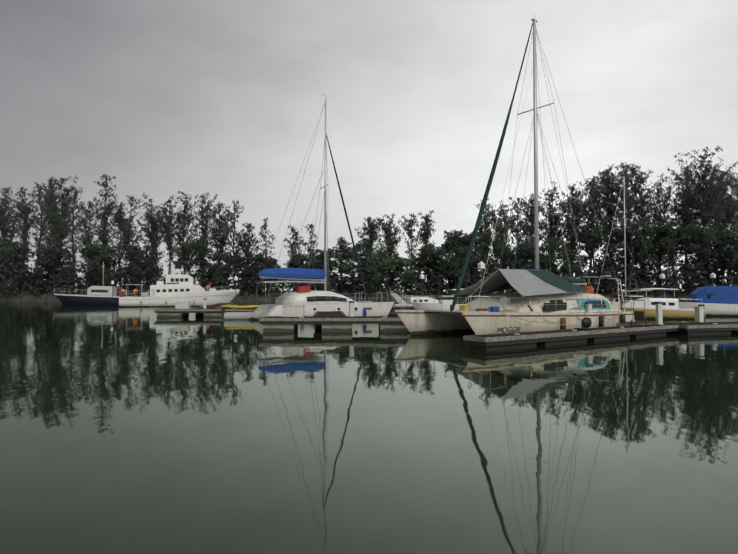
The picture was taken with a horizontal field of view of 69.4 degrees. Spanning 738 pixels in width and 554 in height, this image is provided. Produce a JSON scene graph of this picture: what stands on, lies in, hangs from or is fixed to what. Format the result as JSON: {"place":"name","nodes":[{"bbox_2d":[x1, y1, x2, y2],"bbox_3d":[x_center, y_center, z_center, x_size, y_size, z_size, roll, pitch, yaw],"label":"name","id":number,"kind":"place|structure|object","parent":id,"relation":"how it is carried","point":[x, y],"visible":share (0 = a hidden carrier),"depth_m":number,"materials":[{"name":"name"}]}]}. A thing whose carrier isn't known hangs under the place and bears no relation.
{"place":"outdoors","nodes":[
{"label":"outdoors","id":0,"kind":"place"},
{"bbox_2d":[0,293,688,301],"bbox_3d":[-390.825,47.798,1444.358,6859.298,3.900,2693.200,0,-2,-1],"label":"ground","id":1,"kind":"structure","parent":0,"point":[54,298],"depth_m":129.09,"materials":[{"name":"stone"}]},
{"bbox_2d":[0,192,12,240],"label":"casuarina tree","id":2,"kind":"object","parent":1,"relation":"on","point":[1,202],"visible":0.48,"depth_m":146.16,"materials":[{"name":"green plant"}]},
{"bbox_2d":[0,185,25,289],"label":"casuarina tree","id":3,"kind":"object","parent":1,"relation":"on","point":[4,216],"visible":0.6,"depth_m":146.92,"materials":[{"name":"green plant"}]},
{"bbox_2d":[0,239,33,285],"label":"broadleaf tree","id":4,"kind":"object","parent":1,"relation":"on","point":[19,253],"visible":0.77,"depth_m":138.15,"materials":[{"name":"green plant"}]},
{"bbox_2d":[6,187,39,287],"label":"casuarina tree","id":5,"kind":"object","parent":1,"relation":"on","point":[24,216],"visible":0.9,"depth_m":145.08,"materials":[{"name":"green plant"}]},
{"bbox_2d":[19,181,63,267],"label":"casuarina tree","id":6,"kind":"object","parent":1,"relation":"on","point":[37,241],"visible":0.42,"depth_m":145.37,"materials":[{"name":"green plant"}]},
{"bbox_2d":[33,245,75,293],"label":"broadleaf tree","id":7,"kind":"object","parent":1,"relation":"on","point":[54,255],"visible":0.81,"depth_m":134.65,"materials":[{"name":"green plant"}]},
{"bbox_2d":[31,176,78,291],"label":"casuarina tree","id":8,"kind":"object","parent":1,"relation":"on","point":[52,219],"visible":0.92,"depth_m":138.98,"materials":[{"name":"green plant"}]},
{"bbox_2d":[27,175,87,263],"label":"casuarina tree","id":9,"kind":"object","parent":1,"relation":"on","point":[66,195],"visible":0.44,"depth_m":145.93,"materials":[{"name":"green plant"}]},
{"bbox_2d":[59,186,88,293],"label":"casuarina tree","id":10,"kind":"object","parent":1,"relation":"on","point":[72,231],"visible":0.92,"depth_m":137.65,"materials":[{"name":"green plant"}]},
{"bbox_2d":[74,201,107,286],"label":"casuarina tree","id":11,"kind":"object","parent":1,"relation":"on","point":[85,231],"visible":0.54,"depth_m":138.64,"materials":[{"name":"green plant"}]},
{"bbox_2d":[78,241,124,285],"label":"broadleaf tree","id":12,"kind":"object","parent":1,"relation":"on","point":[109,252],"visible":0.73,"depth_m":135.62,"materials":[{"name":"green plant"}]},
{"bbox_2d":[83,173,125,269],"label":"casuarina tree","id":13,"kind":"object","parent":1,"relation":"on","point":[107,212],"visible":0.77,"depth_m":139.86,"materials":[{"name":"green plant"}]},
{"bbox_2d":[105,202,134,292],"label":"casuarina tree","id":14,"kind":"object","parent":1,"relation":"on","point":[121,206],"visible":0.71,"depth_m":140.22,"materials":[{"name":"green plant"}]},
{"bbox_2d":[111,195,147,272],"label":"casuarina tree","id":15,"kind":"object","parent":1,"relation":"on","point":[127,221],"visible":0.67,"depth_m":141.50,"materials":[{"name":"green plant"}]},
{"bbox_2d":[118,242,162,289],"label":"broadleaf tree","id":16,"kind":"object","parent":1,"relation":"on","point":[130,253],"visible":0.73,"depth_m":135.95,"materials":[{"name":"green plant"}]},
{"bbox_2d":[136,192,164,283],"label":"casuarina tree","id":17,"kind":"object","parent":1,"relation":"on","point":[152,222],"visible":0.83,"depth_m":144.73,"materials":[{"name":"green plant"}]},
{"bbox_2d":[150,233,164,268],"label":"casuarina tree","id":18,"kind":"object","parent":1,"relation":"on","point":[157,252],"visible":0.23,"depth_m":149.87,"materials":[{"name":"green plant"}]},
{"bbox_2d":[154,194,182,274],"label":"casuarina tree","id":19,"kind":"object","parent":1,"relation":"on","point":[168,239],"visible":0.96,"depth_m":138.93,"materials":[{"name":"green plant"}]},
{"bbox_2d":[167,191,199,270],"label":"casuarina tree","id":20,"kind":"object","parent":1,"relation":"on","point":[183,227],"visible":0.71,"depth_m":141.41,"materials":[{"name":"green plant"}]},
{"bbox_2d":[171,236,214,274],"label":"broadleaf tree","id":21,"kind":"object","parent":1,"relation":"on","point":[196,248],"visible":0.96,"depth_m":134.06,"materials":[{"name":"green plant"}]},
{"bbox_2d":[188,192,218,283],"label":"casuarina tree","id":22,"kind":"object","parent":1,"relation":"on","point":[205,227],"visible":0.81,"depth_m":142.25,"materials":[{"name":"green plant"}]},
{"bbox_2d":[207,202,234,265],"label":"casuarina tree","id":23,"kind":"object","parent":1,"relation":"on","point":[222,244],"visible":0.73,"depth_m":141.31,"materials":[{"name":"green plant"}]},
{"bbox_2d":[207,252,245,286],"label":"broadleaf tree","id":24,"kind":"object","parent":1,"relation":"on","point":[229,271],"visible":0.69,"depth_m":133.62,"materials":[{"name":"green plant"}]},
{"bbox_2d":[217,200,251,289],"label":"casuarina tree","id":25,"kind":"object","parent":1,"relation":"on","point":[233,217],"visible":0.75,"depth_m":134.46,"materials":[{"name":"green plant"}]},
{"bbox_2d":[234,223,260,289],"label":"casuarina tree","id":26,"kind":"object","parent":1,"relation":"on","point":[249,239],"visible":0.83,"depth_m":133.84,"materials":[{"name":"green plant"}]},
{"bbox_2d":[253,218,275,279],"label":"casuarina tree","id":27,"kind":"object","parent":1,"relation":"on","point":[264,237],"visible":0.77,"depth_m":136.18,"materials":[{"name":"green plant"}]},
{"bbox_2d":[251,253,280,293],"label":"broadleaf tree","id":28,"kind":"object","parent":1,"relation":"on","point":[260,256],"visible":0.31,"depth_m":131.43,"materials":[{"name":"green plant"}]},
{"bbox_2d":[282,225,304,289],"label":"casuarina tree","id":29,"kind":"object","parent":1,"relation":"on","point":[295,234],"visible":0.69,"depth_m":135.01,"materials":[{"name":"green plant"}]},
{"bbox_2d":[282,250,310,291],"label":"broadleaf tree","id":30,"kind":"object","parent":1,"relation":"on","point":[296,261],"visible":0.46,"depth_m":131.68,"materials":[{"name":"green plant"}]},
{"bbox_2d":[298,223,317,278],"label":"casuarina tree","id":31,"kind":"object","parent":1,"relation":"on","point":[310,241],"visible":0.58,"depth_m":134.50,"materials":[{"name":"green plant"}]},
{"bbox_2d":[309,247,342,290],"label":"broadleaf tree","id":32,"kind":"object","parent":1,"relation":"on","point":[319,262],"visible":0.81,"depth_m":128.42,"materials":[{"name":"green plant"}]},
{"bbox_2d":[336,237,348,291],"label":"casuarina tree","id":33,"kind":"object","parent":1,"relation":"on","point":[341,243],"visible":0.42,"depth_m":132.53,"materials":[{"name":"green plant"}]},
{"bbox_2d":[334,240,372,293],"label":"broadleaf tree","id":34,"kind":"object","parent":1,"relation":"on","point":[348,257],"visible":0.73,"depth_m":129.65,"materials":[{"name":"green plant"}]},
{"bbox_2d":[0,246,737,296],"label":"undergrowth shrubs","id":35,"kind":"object","parent":1,"relation":"on","point":[34,282],"visible":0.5,"depth_m":129.05,"materials":[{"name":"green plant"}]},
{"bbox_2d":[354,216,386,262],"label":"casuarina tree","id":36,"kind":"object","parent":1,"relation":"on","point":[371,228],"visible":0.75,"depth_m":135.03,"materials":[{"name":"green plant"}]},
{"bbox_2d":[365,250,393,293],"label":"broadleaf tree","id":37,"kind":"object","parent":1,"relation":"on","point":[382,262],"visible":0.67,"depth_m":127.72,"materials":[{"name":"green plant"}]},
{"bbox_2d":[372,214,404,290],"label":"casuarina tree","id":38,"kind":"object","parent":1,"relation":"on","point":[390,241],"visible":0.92,"depth_m":131.71,"materials":[{"name":"green plant"}]},
{"bbox_2d":[391,256,422,293],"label":"broadleaf tree","id":39,"kind":"object","parent":1,"relation":"on","point":[402,262],"visible":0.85,"depth_m":127.26,"materials":[{"name":"green plant"}]},
{"bbox_2d":[398,212,423,268],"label":"casuarina tree","id":40,"kind":"object","parent":1,"relation":"on","point":[408,225],"visible":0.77,"depth_m":134.09,"materials":[{"name":"green plant"}]},
{"bbox_2d":[414,209,435,274],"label":"casuarina tree","id":41,"kind":"object","parent":1,"relation":"on","point":[425,235],"visible":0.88,"depth_m":137.78,"materials":[{"name":"green plant"}]},
{"bbox_2d":[412,244,447,289],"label":"broadleaf tree","id":42,"kind":"object","parent":1,"relation":"on","point":[430,252],"visible":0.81,"depth_m":126.71,"materials":[{"name":"green plant"}]},
{"bbox_2d":[426,229,466,290],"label":"broadleaf tree","id":43,"kind":"object","parent":1,"relation":"on","point":[455,238],"visible":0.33,"depth_m":129.19,"materials":[{"name":"green plant"}]},
{"bbox_2d":[438,247,474,291],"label":"broadleaf tree","id":44,"kind":"object","parent":1,"relation":"on","point":[450,264],"visible":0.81,"depth_m":125.34,"materials":[{"name":"green plant"}]},
{"bbox_2d":[444,230,496,284],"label":"broadleaf tree","id":45,"kind":"object","parent":1,"relation":"on","point":[465,242],"visible":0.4,"depth_m":129.76,"materials":[{"name":"green plant"}]},
{"bbox_2d":[475,198,497,257],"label":"casuarina tree","id":46,"kind":"object","parent":1,"relation":"on","point":[485,226],"visible":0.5,"depth_m":134.44,"materials":[{"name":"green plant"}]},
{"bbox_2d":[469,237,516,293],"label":"broadleaf tree","id":47,"kind":"object","parent":1,"relation":"on","point":[497,250],"visible":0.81,"depth_m":125.58,"materials":[{"name":"green plant"}]},
{"bbox_2d":[486,204,516,266],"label":"casuarina tree","id":48,"kind":"object","parent":1,"relation":"on","point":[500,230],"visible":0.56,"depth_m":131.76,"materials":[{"name":"green plant"}]},
{"bbox_2d":[498,197,532,252],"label":"casuarina tree","id":49,"kind":"object","parent":1,"relation":"on","point":[515,231],"visible":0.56,"depth_m":133.39,"materials":[{"name":"green plant"}]},
{"bbox_2d":[510,240,542,269],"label":"broadleaf tree","id":50,"kind":"object","parent":1,"relation":"on","point":[518,260],"visible":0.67,"depth_m":124.84,"materials":[{"name":"green plant"}]},
{"bbox_2d":[515,193,547,260],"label":"casuarina tree","id":51,"kind":"object","parent":1,"relation":"on","point":[530,235],"visible":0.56,"depth_m":135.25,"materials":[{"name":"green plant"}]},
{"bbox_2d":[538,185,568,265],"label":"casuarina tree","id":52,"kind":"object","parent":1,"relation":"on","point":[551,233],"visible":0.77,"depth_m":134.45,"materials":[{"name":"green plant"}]},
{"bbox_2d":[531,236,578,275],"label":"broadleaf tree","id":53,"kind":"object","parent":1,"relation":"on","point":[546,248],"visible":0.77,"depth_m":122.84,"materials":[{"name":"green plant"}]},
{"bbox_2d":[550,181,589,276],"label":"casuarina tree","id":54,"kind":"object","parent":1,"relation":"on","point":[568,230],"visible":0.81,"depth_m":126.93,"materials":[{"name":"green plant"}]},
{"bbox_2d":[559,226,619,284],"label":"broadleaf tree","id":55,"kind":"object","parent":1,"relation":"on","point":[591,239],"visible":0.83,"depth_m":121.98,"materials":[{"name":"green plant"}]},
{"bbox_2d":[570,181,613,283],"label":"casuarina tree","id":56,"kind":"object","parent":1,"relation":"on","point":[589,214],"visible":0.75,"depth_m":125.86,"materials":[{"name":"green plant"}]},
{"bbox_2d":[577,164,631,259],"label":"casuarina tree","id":57,"kind":"object","parent":1,"relation":"on","point":[607,174],"visible":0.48,"depth_m":132.71,"materials":[{"name":"green plant"}]},
{"bbox_2d":[594,162,653,266],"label":"casuarina tree","id":58,"kind":"object","parent":1,"relation":"on","point":[633,192],"visible":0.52,"depth_m":127.23,"materials":[{"name":"green plant"}]},
{"bbox_2d":[605,220,658,293],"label":"broadleaf tree","id":59,"kind":"object","parent":1,"relation":"on","point":[617,234],"visible":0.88,"depth_m":120.56,"materials":[{"name":"green plant"}]},
{"bbox_2d":[622,168,663,284],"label":"casuarina tree","id":60,"kind":"object","parent":1,"relation":"on","point":[643,212],"visible":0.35,"depth_m":128.94,"materials":[{"name":"green plant"}]},
{"bbox_2d":[628,227,687,293],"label":"broadleaf tree","id":61,"kind":"object","parent":1,"relation":"on","point":[671,244],"visible":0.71,"depth_m":120.64,"materials":[{"name":"green plant"}]},
{"bbox_2d":[641,178,677,271],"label":"casuarina tree","id":62,"kind":"object","parent":1,"relation":"on","point":[659,217],"visible":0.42,"depth_m":125.34,"materials":[{"name":"green plant"}]},
{"bbox_2d":[635,217,716,292],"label":"broadleaf tree","id":63,"kind":"object","parent":1,"relation":"on","point":[668,229],"visible":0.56,"depth_m":119.67,"materials":[{"name":"green plant"}]},
{"bbox_2d":[658,160,706,293],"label":"casuarina tree","id":64,"kind":"object","parent":1,"relation":"on","point":[680,215],"visible":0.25,"depth_m":131.89,"materials":[{"name":"green plant"}]},
{"bbox_2d":[676,223,730,276],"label":"broadleaf tree","id":65,"kind":"object","parent":1,"relation":"on","point":[715,242],"visible":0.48,"depth_m":120.07,"materials":[{"name":"green plant"}]},
{"bbox_2d":[671,146,737,277],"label":"casuarina tree","id":66,"kind":"object","parent":1,"relation":"on","point":[704,208],"visible":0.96,"depth_m":123.16,"materials":[{"name":"green plant"}]},
{"bbox_2d":[699,168,737,276],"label":"casuarina tree","id":67,"kind":"object","parent":1,"relation":"on","point":[724,226],"visible":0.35,"depth_m":127.58,"materials":[{"name":"green plant"}]},
{"bbox_2d":[712,226,737,283],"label":"broadleaf tree","id":68,"kind":"object","parent":1,"relation":"on","point":[734,243],"visible":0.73,"depth_m":117.42,"materials":[{"name":"green plant"}]},
{"bbox_2d":[721,169,737,246],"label":"casuarina tree","id":69,"kind":"object","parent":1,"relation":"on","point":[732,186],"visible":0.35,"depth_m":130.06,"materials":[{"name":"green plant"}]},
{"bbox_2d":[0,302,737,553],"bbox_3d":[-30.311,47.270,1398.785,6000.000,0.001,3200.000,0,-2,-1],"label":"water surface","id":70,"kind":"object","parent":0,"point":[135,430],"depth_m":6.84,"materials":[{"name":"liquid"}]},
{"bbox_2d":[54,262,139,304],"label":"boat","id":71,"kind":"object","parent":70,"relation":"on","point":[98,295],"visible":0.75,"depth_m":95.22,"materials":[{"name":"dark navy paint"},{"name":"white paint"},{"name":"metal"}]},
{"bbox_2d":[116,263,238,306],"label":"yacht","id":72,"kind":"object","parent":70,"relation":"on","point":[179,286],"visible":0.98,"depth_m":81.80,"materials":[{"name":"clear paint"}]},
{"bbox_2d":[154,308,255,316],"bbox_3d":[-13.235,3.115,44.556,8.599,1.015,2.230,0,-2,-1],"label":"dock","id":73,"kind":"object","parent":70,"relation":"on","point":[184,312],"visible":0.56,"depth_m":43.49,"materials":[{"name":"white concrete"}]},
{"bbox_2d":[195,303,232,315],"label":"dock pier","id":74,"kind":"structure","parent":70,"relation":"on","point":[217,306],"depth_m":51.68,"materials":[{"name":"grey concrete"}]},
{"bbox_2d":[175,301,190,308],"bbox_3d":[-15.825,2.392,45.324,1.160,0.610,0.600,0,-2,-1],"label":"dock box","id":75,"kind":"object","parent":74,"relation":"on","point":[182,304],"visible":1,"depth_m":45.05,"materials":[{"name":"white paint"}]},
{"bbox_2d":[203,298,206,308],"bbox_3d":[-13.968,2.378,45.365,0.260,1.100,0.220,0,-2,-13],"label":"power pedestal","id":76,"kind":"object","parent":74,"relation":"on","point":[204,303],"visible":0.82,"depth_m":45.27,"materials":[{"name":"white paint"}]},
{"bbox_2d":[222,305,259,308],"bbox_3d":[-10.368,2.459,43.839,3.400,0.360,0.800,0,-2,-9],"label":"yellow kayak","id":77,"kind":"object","parent":74,"relation":"on","point":[242,306],"visible":0.77,"depth_m":43.56,"materials":[{"name":"plastic"}]},
{"bbox_2d":[221,307,252,319],"bbox_3d":[-9.176,2.789,40.158,3.725,1.020,1.500,0,-2,-11],"label":"grey dinghy","id":78,"kind":"object","parent":70,"relation":"on","point":[237,315],"visible":0.56,"depth_m":39.37,"materials":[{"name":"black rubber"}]},
{"bbox_2d":[199,304,415,310],"bbox_3d":[10.388,3.578,58.065,60.964,0.965,2.430,0,-2,10],"label":"dock","id":79,"kind":"object","parent":70,"relation":"on","point":[394,307],"visible":0.04,"depth_m":58.17,"materials":[{"name":"white"}]},
{"bbox_2d":[659,273,664,297],"bbox_3d":[34.510,1.449,62.663,0.460,3.820,0.460,1,-2,-24],"label":"dock lamp","id":80,"kind":"object","parent":79,"relation":"on","point":[662,276],"visible":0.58,"depth_m":62.62,"materials":[{"name":"grey"}]},
{"bbox_2d":[247,94,393,321],"bbox_3d":[-3.121,-5.093,38.741,10.065,17.435,7.377,1,-2,-24],"label":"sailboat","id":81,"kind":"object","parent":70,"relation":"on","point":[313,301],"visible":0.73,"depth_m":38.26,"materials":[{"name":"white plastic"}]},
{"bbox_2d":[313,311,345,328],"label":"dock pier","id":82,"kind":"structure","parent":70,"relation":"on","point":[327,313],"depth_m":31.03,"materials":[{"name":"grey concrete"}]},
{"bbox_2d":[282,305,304,316],"bbox_3d":[-3.996,1.786,28.188,1.160,0.610,0.600,0,-2,-1],"label":"dock box","id":83,"kind":"object","parent":82,"relation":"on","point":[292,310],"visible":0.96,"depth_m":27.91,"materials":[{"name":"white paint"}]},
{"bbox_2d":[349,301,353,316],"bbox_3d":[-0.924,1.823,28.253,0.260,1.100,0.220,0,-2,-13],"label":"power pedestal","id":84,"kind":"object","parent":82,"relation":"on","point":[351,308],"visible":0.82,"depth_m":28.17,"materials":[{"name":"white paint"}]},
{"bbox_2d":[259,315,408,331],"bbox_3d":[-1.286,2.534,27.422,8.328,1.065,2.230,0,-2,-1],"label":"dock","id":85,"kind":"object","parent":70,"relation":"on","point":[328,323],"visible":0.6,"depth_m":26.38,"materials":[{"name":"white concrete"}]},
{"bbox_2d":[390,291,408,303],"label":"gangway","id":86,"kind":"object","parent":70,"relation":"on","point":[398,300],"visible":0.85,"depth_m":74.40,"materials":[{"name":"silver metal"}]},
{"bbox_2d":[390,297,438,309],"bbox_3d":[6.020,3.199,60.019,7.400,1.950,2.378,0,-2,-11],"label":"white cruiser","id":87,"kind":"object","parent":70,"relation":"on","point":[423,299],"visible":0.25,"depth_m":59.15,"materials":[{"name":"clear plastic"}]},
{"bbox_2d":[410,289,475,309],"bbox_3d":[7.950,2.539,52.023,7.975,2.850,2.400,0,-2,-6],"label":"motorboat","id":88,"kind":"object","parent":70,"relation":"on","point":[446,303],"visible":0.31,"depth_m":51.07,"materials":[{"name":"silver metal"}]},
{"bbox_2d":[394,15,634,334],"bbox_3d":[7.556,-5.183,26.388,12.984,16.836,5.797,1,-2,-38],"label":"catamaran","id":89,"kind":"object","parent":70,"relation":"on","point":[543,300],"visible":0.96,"depth_m":24.97,"materials":[{"name":"white"}]},
{"bbox_2d":[585,302,592,312],"bbox_3d":[10.439,1.727,25.302,0.260,1.100,0.220,0,-2,-13],"label":"power pedestal","id":90,"kind":"object","parent":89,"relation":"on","point":[589,309],"visible":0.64,"depth_m":25.23,"materials":[{"name":"white paint"}]},
{"bbox_2d":[388,311,655,325],"bbox_3d":[6.649,2.955,36.534,2.030,0.815,25.080,1,-2,-35],"label":"dock","id":91,"kind":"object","parent":70,"relation":"on","point":[391,313],"visible":0.02,"depth_m":26.96,"materials":[{"name":"white"}]},
{"bbox_2d":[477,261,484,295],"bbox_3d":[9.101,0.715,43.119,0.460,4.020,0.460,1,-2,-24],"label":"dock lamp","id":92,"kind":"object","parent":91,"relation":"on","point":[481,265],"visible":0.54,"depth_m":43.06,"materials":[{"name":"grey"}]},
{"bbox_2d":[463,323,682,350],"bbox_3d":[9.047,2.475,21.757,13.455,0.815,1.030,1,-2,-35],"label":"finger dock","id":93,"kind":"object","parent":70,"relation":"on","point":[498,341],"visible":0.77,"depth_m":20.00,"materials":[{"name":"grey concrete"}]},
{"bbox_2d":[574,328,591,329],"bbox_3d":[8.540,2.079,21.294,0.677,0.064,0.677,0,-2,-1],"label":"cleat","id":94,"kind":"object","parent":93,"relation":"on","point":[582,328],"visible":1,"depth_m":21.25,"materials":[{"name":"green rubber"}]},
{"bbox_2d":[630,300,646,325],"bbox_3d":[12.178,1.622,24.071,0.660,1.158,0.810,-1,-2,32],"label":"hand trolley","id":95,"kind":"object","parent":93,"relation":"on","point":[638,315],"visible":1,"depth_m":24.21,"materials":[{"name":"grey metal"}]},
{"bbox_2d":[655,302,662,323],"bbox_3d":[13.783,1.728,25.328,0.260,1.100,0.220,0,-2,-13],"label":"power pedestal","id":96,"kind":"object","parent":93,"relation":"on","point":[659,318],"visible":0.82,"depth_m":25.25,"materials":[{"name":"white paint"}]},
{"bbox_2d":[596,176,657,303],"bbox_3d":[25.340,-2.576,52.415,9.500,14.700,2.699,1,-2,-21],"label":"sailboat mast","id":97,"kind":"object","parent":70,"relation":"on","point":[629,289],"visible":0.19,"depth_m":52.36,"materials":[{"name":"silver metal"}]},
{"bbox_2d":[622,298,705,318],"bbox_3d":[21.955,2.594,41.371,7.400,1.950,2.378,0,-2,9],"label":"boat","id":98,"kind":"object","parent":70,"relation":"on","point":[671,309],"visible":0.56,"depth_m":40.35,"materials":[{"name":"white plastic"}]},
{"bbox_2d":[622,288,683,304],"bbox_3d":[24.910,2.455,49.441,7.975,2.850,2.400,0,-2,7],"label":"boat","id":99,"kind":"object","parent":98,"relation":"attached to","point":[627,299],"visible":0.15,"depth_m":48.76,"materials":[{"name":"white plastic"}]},
{"bbox_2d":[652,320,737,334],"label":"dock","id":100,"kind":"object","parent":70,"relation":"on","point":[687,328],"visible":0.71,"depth_m":25.11,"materials":[{"name":"white concrete"}]},
{"bbox_2d":[691,306,707,322],"bbox_3d":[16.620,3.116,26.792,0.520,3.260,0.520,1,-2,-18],"label":"pedestal","id":101,"kind":"object","parent":100,"relation":"on","point":[699,314],"visible":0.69,"depth_m":26.72,"materials":[{"name":"white paint"}]},
{"bbox_2d":[679,286,737,316],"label":"boat","id":102,"kind":"object","parent":70,"relation":"on","point":[719,300],"visible":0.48,"depth_m":45.33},
{"bbox_2d":[0,0,737,292],"label":"sky","id":103,"kind":"structure","parent":0,"point":[224,99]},
{"bbox_2d":[710,273,715,285],"bbox_3d":[39.242,1.387,60.766,0.460,3.820,0.460,1,-2,-24],"label":"dock lamp","id":104,"kind":"object","parent":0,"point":[712,275],"visible":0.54,"depth_m":60.70,"materials":[{"name":"grey"}]}
]}

